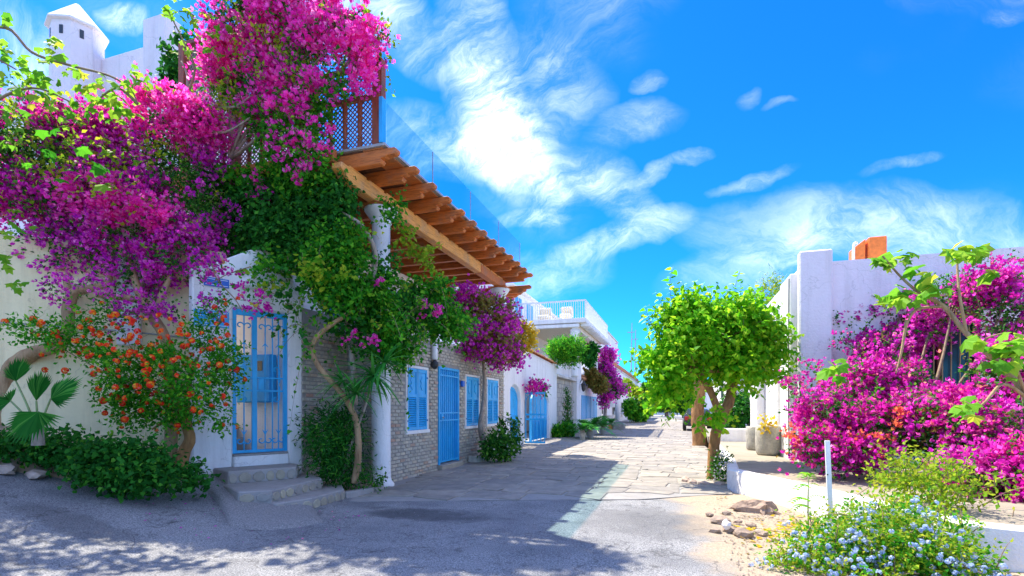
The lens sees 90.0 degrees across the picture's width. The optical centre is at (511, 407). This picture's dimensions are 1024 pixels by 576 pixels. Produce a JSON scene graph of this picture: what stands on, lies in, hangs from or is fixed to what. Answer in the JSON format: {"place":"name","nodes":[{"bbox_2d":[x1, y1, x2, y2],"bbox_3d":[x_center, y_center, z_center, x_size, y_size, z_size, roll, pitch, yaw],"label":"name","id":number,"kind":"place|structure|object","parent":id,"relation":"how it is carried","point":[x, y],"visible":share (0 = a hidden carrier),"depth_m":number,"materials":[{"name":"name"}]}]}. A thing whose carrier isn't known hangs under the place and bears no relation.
{"place":"outdoors","nodes":[
{"label":"outdoors","id":0,"kind":"place"},
{"bbox_2d":[323,479,375,490],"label":"corner soil","id":1,"kind":"structure","parent":0,"point":[361,485],"depth_m":9.31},
{"bbox_2d":[288,394,377,489],"bbox_3d":[-3.125,0.710,8.924,1.506,2.049,1.432,0,0,18],"label":"dark bush","id":2,"kind":"object","parent":1,"relation":"on","point":[332,427],"visible":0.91,"depth_m":8.75,"materials":[{"name":"green plant"}]},
{"bbox_2d":[312,342,422,485],"bbox_3d":[-2.431,0.132,8.428,1.885,2.466,1.358,0,0,0],"label":"dracaena","id":3,"kind":"object","parent":1,"relation":"on","point":[374,373],"visible":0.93,"depth_m":8.37,"materials":[{"name":"green plant"}]},
{"bbox_2d":[0,426,1023,575],"bbox_3d":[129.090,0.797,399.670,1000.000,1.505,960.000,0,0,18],"label":"ground","id":4,"kind":"structure","parent":0,"point":[32,543],"depth_m":5.68,"materials":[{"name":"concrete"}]},
{"bbox_2d":[0,425,187,481],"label":"soil bed","id":5,"kind":"object","parent":4,"relation":"on","point":[31,467],"visible":0.02,"depth_m":6.93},
{"bbox_2d":[0,463,17,474],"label":"edging rock","id":6,"kind":"object","parent":5,"relation":"on","point":[8,468],"visible":1,"depth_m":6.59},
{"bbox_2d":[24,469,50,478],"bbox_3d":[-6.273,0.879,6.743,0.336,0.147,0.211,0,0,18],"label":"edging rock","id":7,"kind":"object","parent":5,"relation":"on","point":[35,474],"visible":0.95,"depth_m":6.67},
{"bbox_2d":[0,357,81,445],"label":"fan palm","id":8,"kind":"object","parent":5,"relation":"on","point":[24,424],"visible":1,"depth_m":6.42,"materials":[{"name":"green plant"}]},
{"bbox_2d":[0,423,112,481],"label":"dark bush","id":9,"kind":"object","parent":5,"relation":"on","point":[45,456],"visible":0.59,"depth_m":6.78,"materials":[{"name":"green plant"}]},
{"bbox_2d":[0,75,170,424],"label":"bougainvillea tree","id":10,"kind":"object","parent":5,"relation":"on","point":[21,194],"visible":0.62,"depth_m":7.84,"materials":[{"name":"pink plant"}]},
{"bbox_2d":[0,60,245,457],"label":"bougainvillea tree","id":11,"kind":"object","parent":5,"relation":"on","point":[166,230],"visible":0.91,"depth_m":8.02,"materials":[{"name":"purple plant"}]},
{"bbox_2d":[0,283,255,467],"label":"flowering shrub","id":12,"kind":"object","parent":5,"relation":"on","point":[173,394],"visible":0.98,"depth_m":7.24,"materials":[{"name":"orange plant"}]},
{"bbox_2d":[197,250,280,319],"bbox_3d":[-3.956,-1.785,7.517,1.100,1.051,0.497,0,0,-2],"label":"climber spray","id":13,"kind":"object","parent":12,"relation":"attached to","point":[267,307],"visible":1,"depth_m":7.50,"materials":[{"name":"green plant"}]},
{"bbox_2d":[0,208,226,450],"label":"garden wall","id":14,"kind":"structure","parent":4,"relation":"on","point":[78,409],"depth_m":8.04,"materials":[{"name":"beige paint"}]},
{"bbox_2d":[0,0,245,295],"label":"fig tree","id":15,"kind":"object","parent":4,"relation":"on","point":[110,101],"visible":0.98,"depth_m":7.38,"materials":[{"name":"green plant"}]},
{"bbox_2d":[56,430,224,503],"bbox_3d":[-4.963,0.805,6.786,1.913,1.024,1.062,0,0,-5],"label":"heart leaved bush","id":16,"kind":"object","parent":4,"relation":"on","point":[135,468],"visible":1,"depth_m":6.54,"materials":[{"name":"green plant"}]},
{"bbox_2d":[0,3,294,237],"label":"tower house","id":17,"kind":"structure","parent":4,"relation":"on","point":[76,30],"depth_m":12.24,"materials":[{"name":"white paint"}]},
{"bbox_2d":[189,250,301,473],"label":"gate wall","id":18,"kind":"structure","parent":4,"relation":"on","point":[215,449],"depth_m":8.47,"materials":[{"name":"white paint"}]},
{"bbox_2d":[194,308,228,327],"bbox_3d":[-4.804,-1.430,8.191,0.500,0.260,0.020,0,0,-43],"label":"street sign","id":19,"kind":"object","parent":18,"relation":"attached to","point":[221,325],"visible":0.27,"depth_m":8.19,"materials":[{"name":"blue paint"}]},
{"bbox_2d":[204,277,228,288],"bbox_3d":[-4.753,-2.020,8.240,0.360,0.140,0.018,0,0,-43],"label":"street sign","id":20,"kind":"object","parent":18,"relation":"attached to","point":[225,283],"visible":0.65,"depth_m":8.24,"materials":[{"name":"metal"}]},
{"bbox_2d":[237,354,276,402],"bbox_3d":[-4.737,-0.540,9.476,0.800,0.880,0.167,0,0,18],"label":"window frame","id":21,"kind":"object","parent":18,"relation":"attached to","point":[261,373],"visible":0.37,"depth_m":9.36,"materials":[{"name":"blue paint"}]},
{"bbox_2d":[232,308,287,453],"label":"iron gate","id":22,"kind":"structure","parent":18,"relation":"attached to","point":[254,378],"depth_m":8.69,"materials":[{"name":"metal"}]},
{"bbox_2d":[198,474,321,529],"bbox_3d":[-4.383,1.149,8.267,1.387,0.803,4.984,0,0,-43],"label":"concrete apron","id":23,"kind":"object","parent":4,"relation":"on","point":[252,515],"visible":0.41,"depth_m":6.75,"materials":[{"name":"concrete"}]},
{"bbox_2d":[213,463,344,507],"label":"entrance steps","id":24,"kind":"structure","parent":4,"relation":"on","point":[283,484],"depth_m":7.88,"materials":[{"name":"concrete"}]},
{"bbox_2d":[92,195,504,481],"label":"brick house","id":25,"kind":"structure","parent":4,"relation":"on","point":[441,405],"depth_m":11.09,"materials":[{"name":"brick"}]},
{"bbox_2d":[174,142,532,298],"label":"pergola terrace","id":26,"kind":"structure","parent":25,"relation":"on","point":[469,246],"depth_m":11.51,"materials":[{"name":"brown wood"}]},
{"bbox_2d":[184,158,365,282],"bbox_3d":[-4.216,-3.284,9.022,3.572,2.352,1.483,0,0,9],"label":"ivy curtain","id":27,"kind":"object","parent":26,"relation":"hanging from","point":[287,213],"visible":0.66,"depth_m":8.67,"materials":[{"name":"green plant"}]},
{"bbox_2d":[178,28,385,176],"bbox_3d":[-4.379,-5.836,9.435,4.615,2.768,0.204,0,0,18],"label":"lattice screen","id":28,"kind":"object","parent":26,"relation":"on","point":[374,105],"visible":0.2,"depth_m":8.99,"materials":[{"name":"red wood"}]},
{"bbox_2d":[149,24,203,94],"bbox_3d":[-6.959,-7.249,10.835,1.219,1.613,0.997,0,0,-21],"label":"ivy","id":29,"kind":"object","parent":28,"relation":"attached to","point":[170,68],"visible":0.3,"depth_m":10.60,"materials":[{"name":"green plant"}]},
{"bbox_2d":[181,0,400,201],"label":"bougainvillea vine","id":30,"kind":"object","parent":28,"relation":"attached to","point":[290,85],"visible":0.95,"depth_m":8.50,"materials":[{"name":"pink plant"}]},
{"bbox_2d":[379,96,519,261],"bbox_3d":[-0.977,-4.835,12.349,0.070,0.769,7.942,0,0,18],"label":"glass balustrade","id":31,"kind":"object","parent":26,"relation":"on","point":[382,119],"visible":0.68,"depth_m":8.61,"materials":[{"name":"clear glass"}]},
{"bbox_2d":[405,365,429,434],"bbox_3d":[-2.110,-0.180,11.280,0.130,1.480,1.070,0,0,18],"label":"window frame","id":32,"kind":"structure","parent":25,"relation":"in","point":[427,430],"depth_m":11.20,"materials":[{"name":"white paint"}]},
{"bbox_2d":[431,342,438,368],"bbox_3d":[-1.795,-1.210,11.882,0.190,0.620,0.185,0,0,18],"label":"wall lamp","id":33,"kind":"object","parent":25,"relation":"attached to","point":[434,357],"visible":0.91,"depth_m":11.83,"materials":[{"name":"glass"}]},
{"bbox_2d":[438,366,458,464],"bbox_3d":[-1.608,0.185,12.841,0.226,2.370,1.190,0,0,18],"label":"door","id":34,"kind":"structure","parent":25,"relation":"in","point":[448,378],"depth_m":12.84,"materials":[{"name":"blue paint"}]},
{"bbox_2d":[464,374,479,428],"bbox_3d":[-1.130,-0.175,14.315,0.130,1.490,1.110,0,0,18],"label":"window frame","id":35,"kind":"structure","parent":25,"relation":"in","point":[474,426],"depth_m":14.07,"materials":[{"name":"white paint"}]},
{"bbox_2d":[486,377,498,426],"bbox_3d":[-0.627,-0.180,15.871,0.130,1.480,1.140,0,0,18],"label":"window frame","id":36,"kind":"structure","parent":25,"relation":"in","point":[487,425],"depth_m":15.39,"materials":[{"name":"white paint"}]},
{"bbox_2d":[489,285,511,310],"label":"white column","id":37,"kind":"structure","parent":25,"relation":"on","point":[499,289],"depth_m":16.14,"materials":[{"name":"paint"}]},
{"bbox_2d":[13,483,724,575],"bbox_3d":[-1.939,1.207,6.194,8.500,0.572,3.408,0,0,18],"label":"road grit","id":38,"kind":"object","parent":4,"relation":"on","point":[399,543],"visible":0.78,"depth_m":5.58,"materials":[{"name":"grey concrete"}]},
{"bbox_2d":[437,283,609,431],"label":"house","id":39,"kind":"structure","parent":4,"relation":"on","point":[592,325],"depth_m":30.97,"materials":[{"name":"white paint"}]},
{"bbox_2d":[514,296,521,319],"bbox_3d":[0.357,-5.950,30.255,0.079,1.300,1.400,0,0,18],"label":"window","id":40,"kind":"structure","parent":39,"relation":"in","point":[517,298],"depth_m":30.28,"materials":[{"name":"white paint"}]},
{"bbox_2d":[526,301,532,320],"bbox_3d":[1.125,-5.925,32.634,0.079,1.450,1.600,0,0,18],"label":"window","id":41,"kind":"structure","parent":39,"relation":"in","point":[530,306],"depth_m":32.70,"materials":[{"name":"white paint"}]},
{"bbox_2d":[538,308,551,319],"bbox_3d":[1.991,-5.584,30.890,0.720,0.957,0.814,0,0,18],"label":"lounge chair","id":42,"kind":"object","parent":39,"relation":"on","point":[543,313],"visible":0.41,"depth_m":30.95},
{"bbox_2d":[560,306,572,318],"bbox_3d":[3.228,-5.584,30.491,0.720,0.957,0.814,0,0,18],"label":"lounge chair","id":43,"kind":"object","parent":39,"relation":"on","point":[570,312],"visible":0.59,"depth_m":30.56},
{"bbox_2d":[580,341,601,368],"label":"wall top shrub","id":44,"kind":"object","parent":39,"relation":"on","point":[591,359],"visible":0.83,"depth_m":30.67,"materials":[{"name":"green plant"}]},
{"bbox_2d":[585,301,607,338],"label":"wall","id":45,"kind":"structure","parent":39,"relation":"in","point":[590,314],"depth_m":32.42,"materials":[{"name":"white paint"}]},
{"bbox_2d":[504,349,558,444],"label":"arched wall","id":46,"kind":"structure","parent":4,"relation":"on","point":[542,366],"depth_m":22.13,"materials":[{"name":"white paint"}]},
{"bbox_2d":[510,387,517,442],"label":"arched gate","id":47,"kind":"structure","parent":46,"relation":"attached to","point":[513,404],"depth_m":20.19,"materials":[{"name":"blue paint"}]},
{"bbox_2d":[525,392,546,442],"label":"arched gate","id":48,"kind":"structure","parent":46,"relation":"attached to","point":[537,427],"depth_m":22.66,"materials":[{"name":"blue paint"}]},
{"bbox_2d":[522,374,550,398],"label":"bougainvillea","id":49,"kind":"object","parent":46,"relation":"attached to","point":[536,386],"visible":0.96,"depth_m":21.08,"materials":[{"name":"pink plant"}]},
{"bbox_2d":[540,332,589,369],"bbox_3d":[2.810,-2.998,26.582,2.438,2.087,2.459,0,0,18],"label":"wall top shrub","id":50,"kind":"object","parent":46,"relation":"on","point":[566,350],"visible":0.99,"depth_m":26.20,"materials":[{"name":"green plant"}]},
{"bbox_2d":[551,419,578,437],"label":"shrub","id":51,"kind":"object","parent":4,"relation":"on","point":[558,430],"visible":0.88,"depth_m":25.83,"materials":[{"name":"green plant"}]},
{"bbox_2d":[578,356,638,421],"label":"white house","id":52,"kind":"structure","parent":4,"relation":"on","point":[619,416],"depth_m":55.78,"materials":[{"name":"paint"}]},
{"bbox_2d":[638,383,711,414],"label":"white house","id":53,"kind":"structure","parent":4,"relation":"on","point":[708,402],"depth_m":110.45,"materials":[{"name":"paint"}]},
{"bbox_2d":[668,379,692,417],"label":"street end tree","id":54,"kind":"object","parent":4,"relation":"on","point":[680,410],"visible":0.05,"depth_m":65.41,"materials":[{"name":"green plant"}]},
{"bbox_2d":[691,379,714,447],"bbox_3d":[7.608,-0.909,20.180,2.732,5.106,3.067,0,0,18],"label":"background tree","id":55,"kind":"object","parent":4,"relation":"on","point":[697,410],"depth_m":19.99,"materials":[{"name":"plant"}]},
{"bbox_2d":[709,515,730,524],"bbox_3d":[2.693,1.472,6.634,0.256,0.144,0.208,0,0,18],"label":"rubble rock","id":56,"kind":"object","parent":4,"relation":"on","point":[717,519],"visible":0.66,"depth_m":6.61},
{"bbox_2d":[712,380,744,407],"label":"white house","id":57,"kind":"structure","parent":4,"relation":"on","point":[719,395],"depth_m":52.40,"materials":[{"name":"paint"}]},
{"bbox_2d":[722,526,735,532],"bbox_3d":[2.633,1.466,6.162,0.195,0.101,0.127,0,0,18],"label":"rubble rock","id":58,"kind":"object","parent":4,"relation":"on","point":[732,529],"visible":0.5,"depth_m":6.13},
{"bbox_2d":[722,519,731,529],"bbox_3d":[2.572,1.396,6.132,0.109,0.141,0.092,0,0,18],"label":"white stone","id":59,"kind":"object","parent":58,"relation":"on","point":[726,524],"visible":1,"depth_m":6.11,"materials":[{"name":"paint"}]},
{"bbox_2d":[733,527,753,538],"bbox_3d":[2.689,1.460,5.946,0.232,0.141,0.198,0,0,18],"label":"rubble rock","id":60,"kind":"object","parent":4,"relation":"on","point":[741,532],"visible":0.86,"depth_m":5.89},
{"bbox_2d":[727,499,780,515],"bbox_3d":[3.454,1.540,7.339,0.798,0.465,0.381,0,0,38],"label":"rock","id":61,"kind":"object","parent":4,"relation":"on","point":[762,507],"visible":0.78,"depth_m":7.25,"materials":[{"name":"brown stone"}]},
{"bbox_2d":[754,529,768,536],"bbox_3d":[2.933,1.472,6.001,0.168,0.100,0.140,0,0,-4],"label":"rubble rock","id":62,"kind":"object","parent":4,"relation":"on","point":[760,532],"visible":0.87,"depth_m":5.97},
{"bbox_2d":[752,263,786,305],"bbox_3d":[9.856,-3.395,19.474,1.951,4.144,1.757,0,0,-21],"label":"wispy tree","id":63,"kind":"object","parent":4,"relation":"on","point":[771,288],"visible":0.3,"depth_m":19.42,"materials":[{"name":"green plant"}]},
{"bbox_2d":[788,472,826,525],"bbox_3d":[3.270,1.084,5.701,0.444,0.744,0.204,0,0,0],"label":"feathery seedling","id":64,"kind":"object","parent":4,"relation":"on","point":[805,485],"visible":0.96,"depth_m":5.68,"materials":[{"name":"green plant"}]},
{"bbox_2d":[824,440,833,532],"bbox_3d":[3.566,0.945,5.740,0.105,1.159,0.051,0,0,-1],"label":"white stake","id":65,"kind":"object","parent":4,"relation":"on","point":[828,471],"visible":0.7,"depth_m":5.74,"materials":[{"name":"paint"}]},
{"bbox_2d":[749,485,1020,575],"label":"plumbago bush","id":66,"kind":"object","parent":4,"relation":"on","point":[933,555],"visible":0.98,"depth_m":4.62,"materials":[{"name":"green plant"}]},
{"bbox_2d":[846,439,1023,516],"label":"yellow green shrub","id":67,"kind":"object","parent":4,"relation":"on","point":[903,482],"visible":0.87,"depth_m":5.64,"materials":[{"name":"green plant"}]},
{"bbox_2d":[0,0,1023,382],"label":"sky","id":68,"kind":"structure","parent":0,"point":[620,143],"materials":[{"name":"blue"}]},
{"bbox_2d":[513,313,539,353],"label":"golden shrub","id":69,"kind":"object","parent":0,"point":[530,334],"visible":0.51,"depth_m":17.12,"materials":[{"name":"yellow plant"}]},
{"bbox_2d":[350,415,732,501],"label":"street","id":70,"kind":"structure","parent":0,"point":[651,458],"depth_m":11.56,"materials":[{"name":"stone"}]},
{"bbox_2d":[345,483,383,497],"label":"bed kerb","id":71,"kind":"structure","parent":70,"relation":"on","point":[355,493],"depth_m":8.69,"materials":[{"name":"concrete"}]},
{"bbox_2d":[347,464,392,493],"bbox_3d":[-2.474,1.257,8.959,0.803,0.590,0.529,0,0,-30],"label":"ground cover plant","id":72,"kind":"object","parent":70,"relation":"on","point":[369,483],"visible":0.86,"depth_m":8.92,"materials":[{"name":"green plant"}]},
{"bbox_2d":[362,200,402,486],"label":"white column","id":73,"kind":"structure","parent":70,"relation":"on","point":[381,421],"depth_m":9.65,"materials":[{"name":"paint"}]},
{"bbox_2d":[238,184,482,483],"bbox_3d":[-2.179,-1.270,8.942,4.490,5.133,2.154,0,0,-34],"label":"climbing vine","id":74,"kind":"object","parent":73,"relation":"attached to","point":[380,314],"visible":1,"depth_m":8.53,"materials":[{"name":"green plant"}]},
{"bbox_2d":[468,451,508,461],"bbox_3d":[-0.563,1.410,15.113,0.562,0.220,2.689,0,0,18],"label":"stone edged bed","id":75,"kind":"object","parent":70,"relation":"on","point":[475,459],"visible":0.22,"depth_m":13.89,"materials":[{"name":"stone"}]},
{"bbox_2d":[450,273,538,448],"bbox_3d":[-0.629,-0.937,13.863,2.308,4.968,2.582,0,0,18],"label":"bougainvillea tree","id":76,"kind":"object","parent":75,"relation":"in","point":[491,342],"visible":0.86,"depth_m":13.47,"materials":[{"name":"purple plant"}]},
{"bbox_2d":[477,412,527,462],"bbox_3d":[-0.225,0.820,14.021,1.205,1.427,1.764,0,0,18],"label":"flowering bush","id":77,"kind":"object","parent":70,"relation":"on","point":[502,444],"visible":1,"depth_m":13.79,"materials":[{"name":"green plant"}]},
{"bbox_2d":[546,357,580,431],"bbox_3d":[3.037,-0.650,30.177,0.870,4.300,6.900,0,0,18],"label":"stone bay","id":78,"kind":"object","parent":70,"relation":"on","point":[566,379],"visible":0.45,"depth_m":30.88,"materials":[{"name":"paint"}]},
{"bbox_2d":[561,387,573,426],"bbox_3d":[2.950,0.121,27.133,0.845,2.660,0.897,0,0,-3],"label":"thin cypress","id":79,"kind":"object","parent":70,"relation":"on","point":[567,413],"visible":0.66,"depth_m":27.10,"materials":[{"name":"green plant"}]},
{"bbox_2d":[539,374,600,420],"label":"blue shutter house","id":80,"kind":"structure","parent":70,"relation":"on","point":[590,408],"depth_m":36.51,"materials":[{"name":"white paint"}]},
{"bbox_2d":[582,366,611,395],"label":"russet shrub","id":81,"kind":"object","parent":80,"relation":"on","point":[597,382],"visible":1,"depth_m":35.03,"materials":[{"name":"brown plant"}]},
{"bbox_2d":[586,431,593,437],"bbox_3d":[3.817,1.310,24.926,0.389,0.340,0.379,0,0,18],"label":"plant pot","id":82,"kind":"object","parent":70,"relation":"on","point":[590,434],"visible":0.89,"depth_m":24.80,"materials":[{"name":"grey stone"}]},
{"bbox_2d":[570,423,592,433],"bbox_3d":[3.340,1.017,24.187,1.117,0.688,1.581,0,0,-3],"label":"potted cycad","id":83,"kind":"object","parent":82,"relation":"in","point":[581,426],"visible":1,"depth_m":23.98,"materials":[{"name":"green plant"}]},
{"bbox_2d":[564,415,615,436],"bbox_3d":[3.814,0.963,25.008,2.898,1.215,3.063,0,0,18],"label":"potted cycad","id":84,"kind":"object","parent":82,"relation":"in","point":[594,421],"visible":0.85,"depth_m":24.63,"materials":[{"name":"green plant"}]},
{"bbox_2d":[600,428,605,434],"bbox_3d":[5.062,1.310,28.416,0.389,0.340,0.379,0,0,18],"label":"plant pot","id":85,"kind":"object","parent":70,"relation":"on","point":[603,431],"visible":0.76,"depth_m":28.29,"materials":[{"name":"grey stone"}]},
{"bbox_2d":[586,416,624,433],"bbox_3d":[5.019,0.991,28.438,2.838,1.175,2.322,0,0,18],"label":"potted cycad","id":86,"kind":"object","parent":85,"relation":"in","point":[604,422],"visible":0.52,"depth_m":28.26,"materials":[{"name":"green plant"}]},
{"bbox_2d":[602,399,614,425],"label":"wall","id":87,"kind":"structure","parent":70,"relation":"on","point":[611,403],"depth_m":42.81,"materials":[{"name":"white paint"}]},
{"bbox_2d":[593,343,630,415],"bbox_3d":[7.166,-1.690,37.120,2.880,6.139,2.360,0,0,39],"label":"bougainvillea tree","id":88,"kind":"object","parent":70,"relation":"on","point":[607,358],"visible":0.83,"depth_m":36.92,"materials":[{"name":"purple plant"}]},
{"bbox_2d":[621,398,650,421],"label":"street end shrub","id":89,"kind":"object","parent":70,"relation":"on","point":[632,410],"visible":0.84,"depth_m":50.89,"materials":[{"name":"green plant"}]},
{"bbox_2d":[639,380,654,416],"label":"street end tree","id":90,"kind":"object","parent":70,"relation":"on","point":[645,399],"visible":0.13,"depth_m":88.97,"materials":[{"name":"green plant"}]},
{"bbox_2d":[683,408,711,430],"bbox_3d":[12.422,0.770,34.392,1.800,1.480,4.210,0,0,18],"label":"parked car","id":91,"kind":"object","parent":70,"relation":"on","point":[686,416],"visible":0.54,"depth_m":32.85,"materials":[{"name":"paint"}]},
{"bbox_2d":[681,476,724,484],"bbox_3d":[4.020,1.468,10.170,1.247,0.156,0.932,0,0,18],"label":"stone edging","id":92,"kind":"object","parent":70,"relation":"on","point":[687,479],"visible":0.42,"depth_m":9.91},
{"bbox_2d":[623,267,804,479],"bbox_3d":[4.105,-0.646,10.768,3.859,4.672,2.293,0,0,-12],"label":"street tree","id":93,"kind":"object","parent":70,"relation":"on","point":[742,340],"visible":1,"depth_m":10.32,"materials":[{"name":"green plant"}]},
{"bbox_2d":[705,446,733,481],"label":"white flowering plant","id":94,"kind":"object","parent":70,"relation":"on","point":[720,471],"visible":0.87,"depth_m":10.34,"materials":[{"name":"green plant"}]},
{"bbox_2d":[579,331,617,362],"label":"white house","id":95,"kind":"structure","parent":0,"point":[612,340],"depth_m":59.55,"materials":[{"name":"paint"}]},
{"bbox_2d":[612,423,624,429],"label":"stone block","id":96,"kind":"structure","parent":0,"point":[621,427],"depth_m":35.17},
{"bbox_2d":[621,377,643,399],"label":"lime shrub","id":97,"kind":"object","parent":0,"point":[635,392],"visible":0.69,"depth_m":41.47,"materials":[{"name":"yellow plant"}]},
{"bbox_2d":[732,514,829,570],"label":"dry grass","id":98,"kind":"structure","parent":0,"point":[758,537],"depth_m":6.24,"materials":[{"name":"yellow plant"}]},
{"bbox_2d":[713,506,861,575],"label":"gravel","id":99,"kind":"structure","parent":0,"point":[763,542],"depth_m":5.74,"materials":[{"name":"gravel"}]},
{"bbox_2d":[706,429,1023,525],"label":"raised pavement","id":100,"kind":"structure","parent":0,"point":[745,458],"depth_m":8.07,"materials":[{"name":"concrete"}]},
{"bbox_2d":[720,427,745,441],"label":"planter wall","id":101,"kind":"structure","parent":100,"relation":"on","point":[737,435],"depth_m":17.23,"materials":[{"name":"white paint"}]},
{"bbox_2d":[719,390,749,427],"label":"clipped hedge","id":102,"kind":"object","parent":101,"relation":"in","point":[741,409],"visible":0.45,"depth_m":17.90,"materials":[{"name":"green plant"}]},
{"bbox_2d":[745,426,755,449],"bbox_3d":[6.547,0.805,13.723,0.530,0.620,0.525,0,0,18],"label":"stone pot","id":103,"kind":"object","parent":100,"relation":"on","point":[750,437],"visible":0.45,"depth_m":13.59,"materials":[{"name":"stone"}]},
{"bbox_2d":[755,425,780,454],"bbox_3d":[6.165,0.765,12.303,0.592,0.700,0.586,0,0,18],"label":"stone pot","id":104,"kind":"object","parent":100,"relation":"on","point":[766,443],"visible":0.73,"depth_m":12.06,"materials":[{"name":"stone"}]},
{"bbox_2d":[757,413,777,433],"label":"yellow sprig","id":105,"kind":"object","parent":104,"relation":"in","point":[765,423],"visible":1,"depth_m":11.99,"materials":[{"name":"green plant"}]},
{"bbox_2d":[720,445,1023,571],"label":"wall","id":106,"kind":"structure","parent":100,"relation":"on","point":[779,491],"depth_m":6.98,"materials":[{"name":"white paint"}]},
{"bbox_2d":[775,248,1023,503],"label":"bougainvillea bush","id":107,"kind":"object","parent":100,"relation":"on","point":[881,400],"visible":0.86,"depth_m":8.14,"materials":[{"name":"pink plant"}]},
{"bbox_2d":[816,240,1023,425],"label":"castor tree","id":108,"kind":"object","parent":100,"relation":"on","point":[924,287],"visible":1,"depth_m":6.15,"materials":[{"name":"green plant"}]},
{"bbox_2d":[745,247,1023,463],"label":"lilac house","id":109,"kind":"structure","parent":0,"point":[818,287],"depth_m":10.64,"materials":[{"name":"white paint"}]},
{"bbox_2d":[849,236,886,259],"bbox_3d":[8.072,-3.410,11.668,0.696,0.860,0.532,0,0,18],"label":"roof box","id":110,"kind":"object","parent":109,"relation":"on","point":[872,247],"visible":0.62,"depth_m":11.49,"materials":[{"name":"orange paint"}]},
{"bbox_2d":[901,308,979,388],"bbox_3d":[8.516,-1.010,10.195,1.340,1.880,0.241,0,0,18],"label":"window frame","id":111,"kind":"structure","parent":109,"relation":"in","point":[951,362],"depth_m":10.20,"materials":[{"name":"blue wood"}]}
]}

